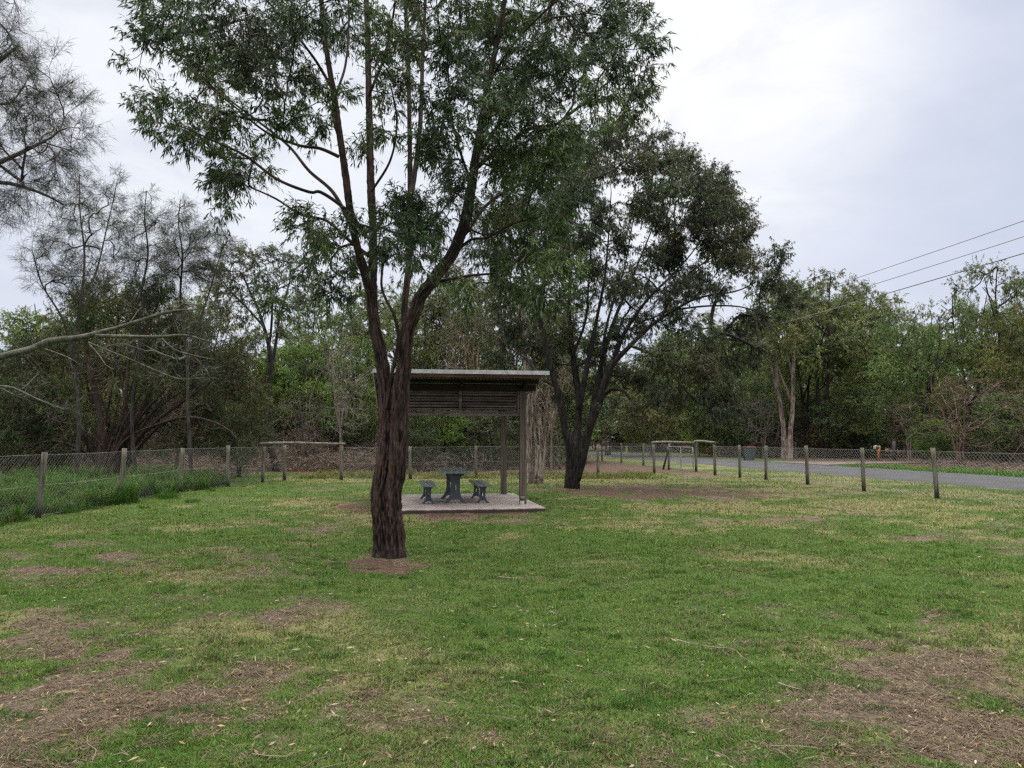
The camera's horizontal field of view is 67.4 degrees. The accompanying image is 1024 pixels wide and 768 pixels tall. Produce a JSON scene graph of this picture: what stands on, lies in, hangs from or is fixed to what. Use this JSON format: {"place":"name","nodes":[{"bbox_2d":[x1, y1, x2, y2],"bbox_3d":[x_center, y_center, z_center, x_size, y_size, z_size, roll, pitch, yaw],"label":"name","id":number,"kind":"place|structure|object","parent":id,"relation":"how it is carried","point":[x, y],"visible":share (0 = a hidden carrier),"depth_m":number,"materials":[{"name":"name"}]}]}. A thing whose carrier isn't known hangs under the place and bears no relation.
{"place":"outdoors","nodes":[
{"label":"outdoors","id":0,"kind":"place"},
{"bbox_2d":[0,460,230,525],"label":"tall grass","id":1,"kind":"structure","parent":0,"point":[130,493],"depth_m":19.06,"materials":[{"name":"green plant"}]},
{"bbox_2d":[0,439,1023,767],"bbox_3d":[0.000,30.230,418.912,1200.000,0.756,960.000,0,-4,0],"label":"ground","id":2,"kind":"structure","parent":0,"point":[384,565],"depth_m":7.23,"materials":[{"name":"green plant"}]},
{"bbox_2d":[0,360,32,446],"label":"bushy tree","id":3,"kind":"object","parent":2,"relation":"on","point":[11,405],"visible":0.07,"depth_m":34.93,"materials":[{"name":"green plant"}]},
{"bbox_2d":[0,305,76,467],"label":"bushy tree","id":4,"kind":"object","parent":2,"relation":"on","point":[37,325],"visible":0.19,"depth_m":37.79,"materials":[{"name":"green plant"}]},
{"bbox_2d":[4,406,92,469],"bbox_3d":[-17.975,2.182,28.943,3.516,2.971,3.231,3,-5,-36],"label":"bare shrub","id":5,"kind":"object","parent":2,"relation":"on","point":[44,440],"visible":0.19,"depth_m":28.91,"materials":[{"name":"brown plant"}]},
{"bbox_2d":[0,0,118,240],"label":"casuarina tree","id":6,"kind":"object","parent":2,"relation":"on","point":[38,95],"visible":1,"depth_m":11.39,"materials":[{"name":"grey plant"}]},
{"bbox_2d":[0,299,129,438],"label":"bushy tree","id":7,"kind":"object","parent":2,"relation":"on","point":[78,379],"visible":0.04,"depth_m":41.52,"materials":[{"name":"green plant"}]},
{"bbox_2d":[6,161,145,476],"bbox_3d":[-13.808,-2.262,24.167,4.175,10.589,3.785,0,-4,0],"label":"casuarina tree","id":8,"kind":"object","parent":2,"relation":"on","point":[44,242],"visible":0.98,"depth_m":24.22,"materials":[{"name":"grey plant"}]},
{"bbox_2d":[31,276,176,443],"bbox_3d":[-19.732,-0.512,37.097,6.456,9.633,6.058,3,-5,-33],"label":"bushy tree","id":9,"kind":"object","parent":2,"relation":"on","point":[85,386],"visible":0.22,"depth_m":36.22,"materials":[{"name":"green plant"}]},
{"bbox_2d":[6,486,215,520],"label":"grass tufts","id":10,"kind":"object","parent":2,"relation":"on","point":[169,496],"visible":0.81,"depth_m":18.45,"materials":[{"name":"green plant"}]},
{"bbox_2d":[0,292,236,428],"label":"leaning tree","id":11,"kind":"object","parent":2,"relation":"on","point":[39,345],"visible":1,"depth_m":14.93,"materials":[{"name":"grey plant"}]},
{"bbox_2d":[0,264,279,475],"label":"spreading tree","id":12,"kind":"object","parent":2,"relation":"on","point":[120,438],"visible":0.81,"depth_m":26.86,"materials":[{"name":"green plant"}]},
{"bbox_2d":[0,445,285,519],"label":"chain link fence","id":13,"kind":"object","parent":2,"relation":"on","point":[40,489],"visible":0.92,"depth_m":18.48,"materials":[{"name":"metal"}]},
{"bbox_2d":[111,181,183,471],"bbox_3d":[-12.713,-2.020,26.362,3.025,10.475,2.774,0,-4,0],"label":"casuarina tree","id":14,"kind":"object","parent":2,"relation":"on","point":[140,250],"visible":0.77,"depth_m":26.34,"materials":[{"name":"grey plant"}]},
{"bbox_2d":[106,271,210,455],"bbox_3d":[-18.530,-0.958,40.336,6.026,9.802,6.364,-3,-5,41],"label":"bushy tree","id":15,"kind":"object","parent":2,"relation":"on","point":[165,366],"visible":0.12,"depth_m":39.90,"materials":[{"name":"green plant"}]},
{"bbox_2d":[130,389,210,468],"bbox_3d":[-13.417,1.899,30.487,3.205,3.781,2.945,1,-4,-19],"label":"bare shrub","id":16,"kind":"object","parent":2,"relation":"on","point":[176,463],"visible":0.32,"depth_m":30.42,"materials":[{"name":"brown plant"}]},
{"bbox_2d":[145,190,239,475],"bbox_3d":[-10.507,-1.777,25.214,2.958,9.725,3.393,1,-4,-15],"label":"casuarina tree","id":17,"kind":"object","parent":2,"relation":"on","point":[193,270],"visible":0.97,"depth_m":25.09,"materials":[{"name":"grey plant"}]},
{"bbox_2d":[155,278,264,453],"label":"bushy tree","id":18,"kind":"object","parent":2,"relation":"on","point":[230,327],"visible":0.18,"depth_m":42.17,"materials":[{"name":"green plant"}]},
{"bbox_2d":[204,379,278,476],"bbox_3d":[-10.946,1.790,30.921,2.975,4.042,3.245,3,-5,-36],"label":"dark bush","id":19,"kind":"object","parent":2,"relation":"on","point":[213,447],"visible":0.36,"depth_m":30.87,"materials":[{"name":"green plant"}]},
{"bbox_2d":[200,349,288,441],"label":"bushy tree","id":20,"kind":"object","parent":2,"relation":"on","point":[259,371],"visible":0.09,"depth_m":43.33,"materials":[{"name":"green plant"}]},
{"bbox_2d":[199,238,322,471],"bbox_3d":[-12.071,-1.514,36.414,5.716,11.397,5.081,1,-4,-20],"label":"gum tree","id":21,"kind":"object","parent":2,"relation":"on","point":[242,275],"visible":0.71,"depth_m":36.09,"materials":[{"name":"green plant"}]},
{"bbox_2d":[68,438,459,477],"bbox_3d":[-11.533,3.360,34.405,17.982,2.195,13.972,0,-4,0],"label":"brush heap","id":22,"kind":"object","parent":2,"relation":"on","point":[296,464],"visible":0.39,"depth_m":36.49,"materials":[{"name":"dead twigs"},{"name":"dry branches"}]},
{"bbox_2d":[253,329,347,448],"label":"bushy tree","id":23,"kind":"object","parent":2,"relation":"on","point":[287,390],"visible":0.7,"depth_m":42.54,"materials":[{"name":"green plant"}]},
{"bbox_2d":[259,442,344,444],"bbox_3d":[-7.601,2.163,27.992,3.083,0.129,0.110,2,-4,-28],"label":"rail frame","id":24,"kind":"object","parent":2,"relation":"on","point":[276,443],"visible":1,"depth_m":27.93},
{"bbox_2d":[271,393,335,466],"bbox_3d":[-10.199,2.218,37.862,3.387,3.911,3.686,1,-4,-10],"label":"bare shrub","id":25,"kind":"object","parent":2,"relation":"on","point":[306,423],"visible":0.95,"depth_m":37.88,"materials":[{"name":"plant"}]},
{"bbox_2d":[0,376,628,477],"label":"undergrowth","id":26,"kind":"object","parent":2,"relation":"on","point":[462,461],"visible":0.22,"depth_m":38.71,"materials":[{"name":"green plant"}]},
{"bbox_2d":[8,347,629,461],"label":"woodland","id":27,"kind":"object","parent":2,"relation":"on","point":[597,424],"visible":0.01,"depth_m":46.69,"materials":[{"name":"green plant"}]},
{"bbox_2d":[261,280,382,402],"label":"gum tree","id":28,"kind":"object","parent":2,"relation":"on","point":[323,325],"visible":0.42,"depth_m":46.48,"materials":[{"name":"green plant"}]},
{"bbox_2d":[305,324,375,471],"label":"bare sapling","id":29,"kind":"object","parent":2,"relation":"on","point":[343,410],"visible":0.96,"depth_m":34.44,"materials":[{"name":"plant"}]},
{"bbox_2d":[315,333,390,451],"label":"bushy tree","id":30,"kind":"object","parent":2,"relation":"on","point":[360,368],"visible":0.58,"depth_m":40.68,"materials":[{"name":"green plant"}]},
{"bbox_2d":[316,274,441,401],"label":"gum tree","id":31,"kind":"object","parent":2,"relation":"on","point":[383,315],"visible":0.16,"depth_m":51.38,"materials":[{"name":"green plant"}]},
{"bbox_2d":[107,0,681,558],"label":"gum tree","id":32,"kind":"object","parent":2,"relation":"on","point":[491,30],"visible":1,"depth_m":10.10,"materials":[{"name":"green plant"}]},
{"bbox_2d":[377,410,441,469],"bbox_3d":[-4.781,2.384,35.878,3.141,3.512,3.426,1,-4,-12],"label":"bushy bush","id":33,"kind":"object","parent":2,"relation":"on","point":[412,434],"visible":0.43,"depth_m":35.81,"materials":[{"name":"green plant"}]},
{"bbox_2d":[380,280,470,455],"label":"gum tree","id":34,"kind":"object","parent":2,"relation":"on","point":[428,343],"visible":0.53,"depth_m":44.80,"materials":[{"name":"green plant"}]},
{"bbox_2d":[409,410,481,467],"bbox_3d":[-3.539,2.158,37.920,4.340,4.259,3.978,1,-4,-9],"label":"bushy bush","id":35,"kind":"object","parent":2,"relation":"on","point":[451,439],"visible":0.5,"depth_m":37.52,"materials":[{"name":"green plant"}]},
{"bbox_2d":[372,369,549,513],"bbox_3d":[-1.422,1.404,18.438,3.704,3.063,5.095,1,-4,-9],"label":"picnic shelter","id":36,"kind":"object","parent":2,"relation":"on","point":[503,392],"visible":0.77,"depth_m":16.97,"materials":[{"name":"concrete"}]},
{"bbox_2d":[419,480,435,503],"bbox_3d":[-1.968,2.499,17.800,0.308,0.430,1.950,1,-4,-9],"label":"picnic bench","id":37,"kind":"object","parent":36,"relation":"on","point":[428,485],"visible":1,"depth_m":17.12,"materials":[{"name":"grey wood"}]},
{"bbox_2d":[437,467,471,503],"bbox_3d":[-1.375,2.356,17.900,0.648,0.730,2.160,1,-4,-9],"label":"picnic table","id":38,"kind":"object","parent":36,"relation":"on","point":[454,475],"visible":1,"depth_m":17.22,"materials":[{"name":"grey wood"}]},
{"bbox_2d":[469,480,490,502],"bbox_3d":[-0.762,2.512,17.985,0.308,0.430,1.956,1,-4,-9],"label":"picnic bench","id":39,"kind":"object","parent":36,"relation":"on","point":[481,485],"visible":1,"depth_m":17.31,"materials":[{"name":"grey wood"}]},
{"bbox_2d":[520,496,524,504],"bbox_3d":[0.227,2.555,16.839,0.112,0.187,0.100,0,-4,0],"label":"bracket","id":40,"kind":"object","parent":36,"relation":"on","point":[522,498],"visible":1,"depth_m":16.80,"materials":[{"name":"metal"}]},
{"bbox_2d":[408,255,514,454],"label":"gum tree","id":41,"kind":"object","parent":2,"relation":"on","point":[433,318],"visible":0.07,"depth_m":46.92,"materials":[{"name":"green plant"}]},
{"bbox_2d":[432,283,512,466],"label":"bare tree","id":42,"kind":"object","parent":2,"relation":"on","point":[459,357],"visible":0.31,"depth_m":41.25,"materials":[{"name":"plant"}]},
{"bbox_2d":[293,468,667,478],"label":"tall grass","id":43,"kind":"structure","parent":2,"relation":"on","point":[323,474],"depth_m":30.50,"materials":[{"name":"green plant"}]},
{"bbox_2d":[448,410,518,468],"bbox_3d":[-1.402,2.478,38.898,4.139,3.793,3.781,4,-5,-43],"label":"bushy bush","id":44,"kind":"object","parent":2,"relation":"on","point":[484,422],"visible":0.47,"depth_m":38.26,"materials":[{"name":"green plant"}]},
{"bbox_2d":[408,167,570,483],"bbox_3d":[-0.891,-2.121,28.633,6.784,11.572,5.738,0,-4,0],"label":"paperbark tree","id":45,"kind":"object","parent":2,"relation":"on","point":[535,476],"visible":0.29,"depth_m":27.14,"materials":[{"name":"green plant"}]},
{"bbox_2d":[340,445,655,479],"bbox_3d":[0.076,3.167,31.103,13.903,1.401,0.624,2,-4,-23],"label":"chain link fence","id":46,"kind":"object","parent":2,"relation":"on","point":[476,466],"visible":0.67,"depth_m":30.35,"materials":[{"name":"metal"}]},
{"bbox_2d":[448,269,561,464],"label":"gum tree","id":47,"kind":"object","parent":2,"relation":"on","point":[482,361],"visible":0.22,"depth_m":43.38,"materials":[{"name":"green plant"}]},
{"bbox_2d":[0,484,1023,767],"bbox_3d":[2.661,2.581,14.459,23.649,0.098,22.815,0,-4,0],"label":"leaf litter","id":48,"kind":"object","parent":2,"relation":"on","point":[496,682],"visible":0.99,"depth_m":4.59,"materials":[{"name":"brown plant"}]},
{"bbox_2d":[523,357,573,471],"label":"bare tree","id":49,"kind":"object","parent":2,"relation":"on","point":[552,424],"visible":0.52,"depth_m":35.85,"materials":[{"name":"plant"}]},
{"bbox_2d":[488,280,610,463],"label":"gum tree","id":50,"kind":"object","parent":2,"relation":"on","point":[567,368],"visible":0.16,"depth_m":45.57,"materials":[{"name":"green plant"}]},
{"bbox_2d":[570,355,647,454],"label":"gum tree","id":51,"kind":"object","parent":2,"relation":"on","point":[609,432],"visible":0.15,"depth_m":67.43,"materials":[{"name":"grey plant"}]},
{"bbox_2d":[587,442,669,469],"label":"chain link fence","id":52,"kind":"object","parent":2,"relation":"on","point":[643,461],"visible":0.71,"depth_m":44.03,"materials":[{"name":"metal"}]},
{"bbox_2d":[668,446,693,469],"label":"pedestrian gate","id":53,"kind":"structure","parent":52,"relation":"attached to","point":[680,448],"depth_m":37.13,"materials":[{"name":"metal"}]},
{"bbox_2d":[477,106,813,488],"bbox_3d":[4.461,-3.209,24.933,11.310,13.267,7.314,0,-4,0],"label":"gum tree","id":54,"kind":"object","parent":2,"relation":"on","point":[726,209],"visible":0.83,"depth_m":23.86,"materials":[{"name":"green plant"}]},
{"bbox_2d":[612,385,688,454],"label":"bushy bush","id":55,"kind":"object","parent":2,"relation":"on","point":[651,415],"visible":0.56,"depth_m":61.43,"materials":[{"name":"green plant"}]},
{"bbox_2d":[662,449,668,469],"bbox_3d":[7.607,3.787,38.081,0.421,1.126,0.095,1,-4,-18],"label":"brace post","id":56,"kind":"object","parent":2,"relation":"on","point":[665,459],"visible":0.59,"depth_m":38.05,"materials":[{"name":"grey wood"}]},
{"bbox_2d":[636,327,704,429],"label":"gum tree","id":57,"kind":"object","parent":2,"relation":"on","point":[673,352],"visible":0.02,"depth_m":84.17,"materials":[{"name":"green plant"}]},
{"bbox_2d":[651,440,715,471],"bbox_3d":[7.446,3.287,34.155,2.555,1.586,3.842,0,-4,0],"label":"rail frame","id":58,"kind":"object","parent":2,"relation":"on","point":[695,442],"visible":0.96,"depth_m":35.23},
{"bbox_2d":[677,412,718,453],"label":"bushy bush","id":59,"kind":"object","parent":2,"relation":"on","point":[702,446],"visible":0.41,"depth_m":65.33,"materials":[{"name":"green plant"}]},
{"bbox_2d":[675,639,752,663],"bbox_3d":[1.540,1.962,5.683,0.168,0.010,0.758,2,-5,-32],"label":"fallen twig","id":60,"kind":"object","parent":2,"relation":"on","point":[713,647],"visible":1,"depth_m":5.74,"materials":[{"name":"brown wood"}]},
{"bbox_2d":[693,307,742,349],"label":"gum tree","id":61,"kind":"object","parent":2,"relation":"on","point":[719,321],"visible":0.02,"depth_m":91.14,"materials":[{"name":"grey plant"}]},
{"bbox_2d":[665,442,796,458],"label":"post and rail fence","id":62,"kind":"object","parent":2,"relation":"on","point":[751,445],"visible":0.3,"depth_m":59.79,"materials":[{"name":"grey wood"}]},
{"bbox_2d":[694,366,783,456],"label":"bushy tree","id":63,"kind":"object","parent":2,"relation":"on","point":[755,382],"visible":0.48,"depth_m":61.08,"materials":[{"name":"green plant"}]},
{"bbox_2d":[472,321,1023,455],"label":"woodland","id":64,"kind":"object","parent":2,"relation":"on","point":[857,378],"visible":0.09,"depth_m":65.78,"materials":[{"name":"green plant"}]},
{"bbox_2d":[716,310,783,375],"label":"gum tree","id":65,"kind":"object","parent":2,"relation":"on","point":[753,337],"visible":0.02,"depth_m":79.30,"materials":[{"name":"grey plant"}]},
{"bbox_2d":[726,392,788,457],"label":"tree","id":66,"kind":"object","parent":2,"relation":"on","point":[761,428],"visible":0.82,"depth_m":57.89,"materials":[{"name":"plant"}]},
{"bbox_2d":[739,264,832,458],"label":"gum tree","id":67,"kind":"object","parent":2,"relation":"on","point":[787,339],"visible":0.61,"depth_m":56.04,"materials":[{"name":"green plant"}]},
{"bbox_2d":[777,682,804,690],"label":"fallen twig","id":68,"kind":"object","parent":2,"relation":"on","point":[789,686],"visible":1,"depth_m":4.83,"materials":[{"name":"beige wood"}]},
{"bbox_2d":[755,276,856,456],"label":"gum tree","id":69,"kind":"object","parent":2,"relation":"on","point":[804,402],"visible":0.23,"depth_m":61.45,"materials":[{"name":"green plant"}]},
{"bbox_2d":[607,365,1023,463],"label":"undergrowth","id":70,"kind":"object","parent":2,"relation":"on","point":[798,439],"visible":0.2,"depth_m":60.25,"materials":[{"name":"green plant"}]},
{"bbox_2d":[765,267,896,457],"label":"gum tree","id":71,"kind":"object","parent":2,"relation":"on","point":[857,327],"visible":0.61,"depth_m":59.12,"materials":[{"name":"green plant"}]},
{"bbox_2d":[810,384,895,457],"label":"bushy bush","id":72,"kind":"object","parent":2,"relation":"on","point":[870,423],"visible":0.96,"depth_m":57.46,"materials":[{"name":"green plant"}]},
{"bbox_2d":[816,272,903,450],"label":"gum tree","id":73,"kind":"object","parent":2,"relation":"on","point":[886,322],"visible":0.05,"depth_m":69.95,"materials":[{"name":"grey plant"}]},
{"bbox_2d":[814,278,913,449],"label":"gum tree","id":74,"kind":"object","parent":2,"relation":"on","point":[878,300],"visible":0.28,"depth_m":65.33,"materials":[{"name":"green plant"}]},
{"bbox_2d":[713,444,1023,504],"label":"chain link fence","id":75,"kind":"object","parent":2,"relation":"on","point":[935,473],"visible":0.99,"depth_m":22.68,"materials":[{"name":"metal"}]},
{"bbox_2d":[873,445,879,460],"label":"mailbox","id":76,"kind":"object","parent":2,"relation":"on","point":[876,447],"visible":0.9,"depth_m":52.26,"materials":[{"name":"metal"}]},
{"bbox_2d":[877,445,880,459],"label":"marker post","id":77,"kind":"object","parent":2,"relation":"on","point":[878,457],"visible":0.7,"depth_m":52.75,"materials":[{"name":"orange paint"}]},
{"bbox_2d":[869,301,920,423],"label":"gum tree","id":78,"kind":"object","parent":2,"relation":"on","point":[901,312],"visible":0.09,"depth_m":74.14,"materials":[{"name":"green plant"}]},
{"bbox_2d":[860,385,937,451],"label":"bushy bush","id":79,"kind":"object","parent":2,"relation":"on","point":[906,419],"visible":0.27,"depth_m":61.12,"materials":[{"name":"green plant"}]},
{"bbox_2d":[875,386,937,460],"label":"bare sapling","id":80,"kind":"object","parent":2,"relation":"on","point":[902,424],"visible":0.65,"depth_m":49.87,"materials":[{"name":"plant"}]},
{"bbox_2d":[892,441,935,459],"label":"farm gate","id":81,"kind":"structure","parent":2,"relation":"on","point":[894,444],"depth_m":53.75,"materials":[{"name":"metal"}]},
{"bbox_2d":[863,302,983,460],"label":"gum tree","id":82,"kind":"object","parent":2,"relation":"on","point":[920,379],"visible":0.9,"depth_m":49.72,"materials":[{"name":"green plant"}]},
{"bbox_2d":[835,462,1023,476],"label":"tall grass","id":83,"kind":"structure","parent":2,"relation":"on","point":[979,471],"depth_m":35.75,"materials":[{"name":"green plant"}]},
{"bbox_2d":[905,413,968,462],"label":"bushy bush","id":84,"kind":"object","parent":2,"relation":"on","point":[934,438],"visible":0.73,"depth_m":46.66,"materials":[{"name":"green plant"}]},
{"bbox_2d":[886,373,1023,465],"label":"bare shrub","id":85,"kind":"object","parent":2,"relation":"on","point":[966,395],"visible":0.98,"depth_m":40.64,"materials":[{"name":"plant"}]},
{"bbox_2d":[894,457,1023,471],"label":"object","id":86,"kind":"object","parent":2,"relation":"on","point":[1006,468],"visible":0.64,"depth_m":39.13,"materials":[{"name":"brown plant"}]},
{"bbox_2d":[906,293,1023,458],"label":"gum tree","id":87,"kind":"object","parent":2,"relation":"on","point":[946,326],"visible":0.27,"depth_m":55.93,"materials":[{"name":"green plant"}]},
{"bbox_2d":[940,252,1023,461],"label":"gum tree","id":88,"kind":"object","parent":2,"relation":"on","point":[1006,289],"visible":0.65,"depth_m":48.57,"materials":[{"name":"green plant"}]},
{"bbox_2d":[967,392,1023,463],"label":"bushy bush","id":89,"kind":"object","parent":2,"relation":"on","point":[1005,422],"visible":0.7,"depth_m":41.97,"materials":[{"name":"green plant"}]},
{"bbox_2d":[969,296,1023,426],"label":"gum tree","id":90,"kind":"object","parent":2,"relation":"on","point":[1005,357],"visible":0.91,"depth_m":46.35,"materials":[{"name":"green plant"}]},
{"bbox_2d":[991,268,1023,362],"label":"gum tree","id":91,"kind":"object","parent":2,"relation":"on","point":[1018,310],"visible":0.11,"depth_m":53.25,"materials":[{"name":"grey plant"}]},
{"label":"power pole","id":92,"kind":"object","parent":2,"relation":"on","visible":0},
{"bbox_2d":[599,221,1022,359],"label":"power line","id":93,"kind":"object","parent":92,"relation":"attached to","point":[894,265],"visible":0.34,"depth_m":27.97,"materials":[{"name":"black metal"}]},
{"bbox_2d":[609,236,1023,362],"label":"power line","id":94,"kind":"object","parent":92,"relation":"attached to","point":[902,275],"visible":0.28,"depth_m":27.84,"materials":[{"name":"black metal"}]},
{"bbox_2d":[0,469,1023,576],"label":"grass","id":95,"kind":"structure","parent":0,"point":[746,541],"depth_m":12.21,"materials":[{"name":"green plant"}]},
{"bbox_2d":[0,0,1023,437],"label":"sky","id":96,"kind":"structure","parent":0,"point":[871,136],"materials":[{"name":"white"}]},
{"bbox_2d":[588,451,1023,489],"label":"road","id":97,"kind":"structure","parent":0,"point":[801,469],"depth_m":33.75,"materials":[{"name":"grey asphalt"}]},
{"bbox_2d":[743,446,755,459],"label":"wheelie bin","id":98,"kind":"object","parent":97,"relation":"on","point":[749,453],"visible":0.92,"depth_m":51.55,"materials":[{"name":"green plastic"}]},
{"bbox_2d":[591,253,1023,372],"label":"power line","id":99,"kind":"object","parent":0,"point":[893,291],"visible":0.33,"depth_m":28.39,"materials":[{"name":"black metal"}]},
{"bbox_2d":[771,461,966,464],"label":"driveway","id":100,"kind":"structure","parent":0,"point":[845,462],"depth_m":47.32,"materials":[{"name":"grey asphalt"}]}
]}

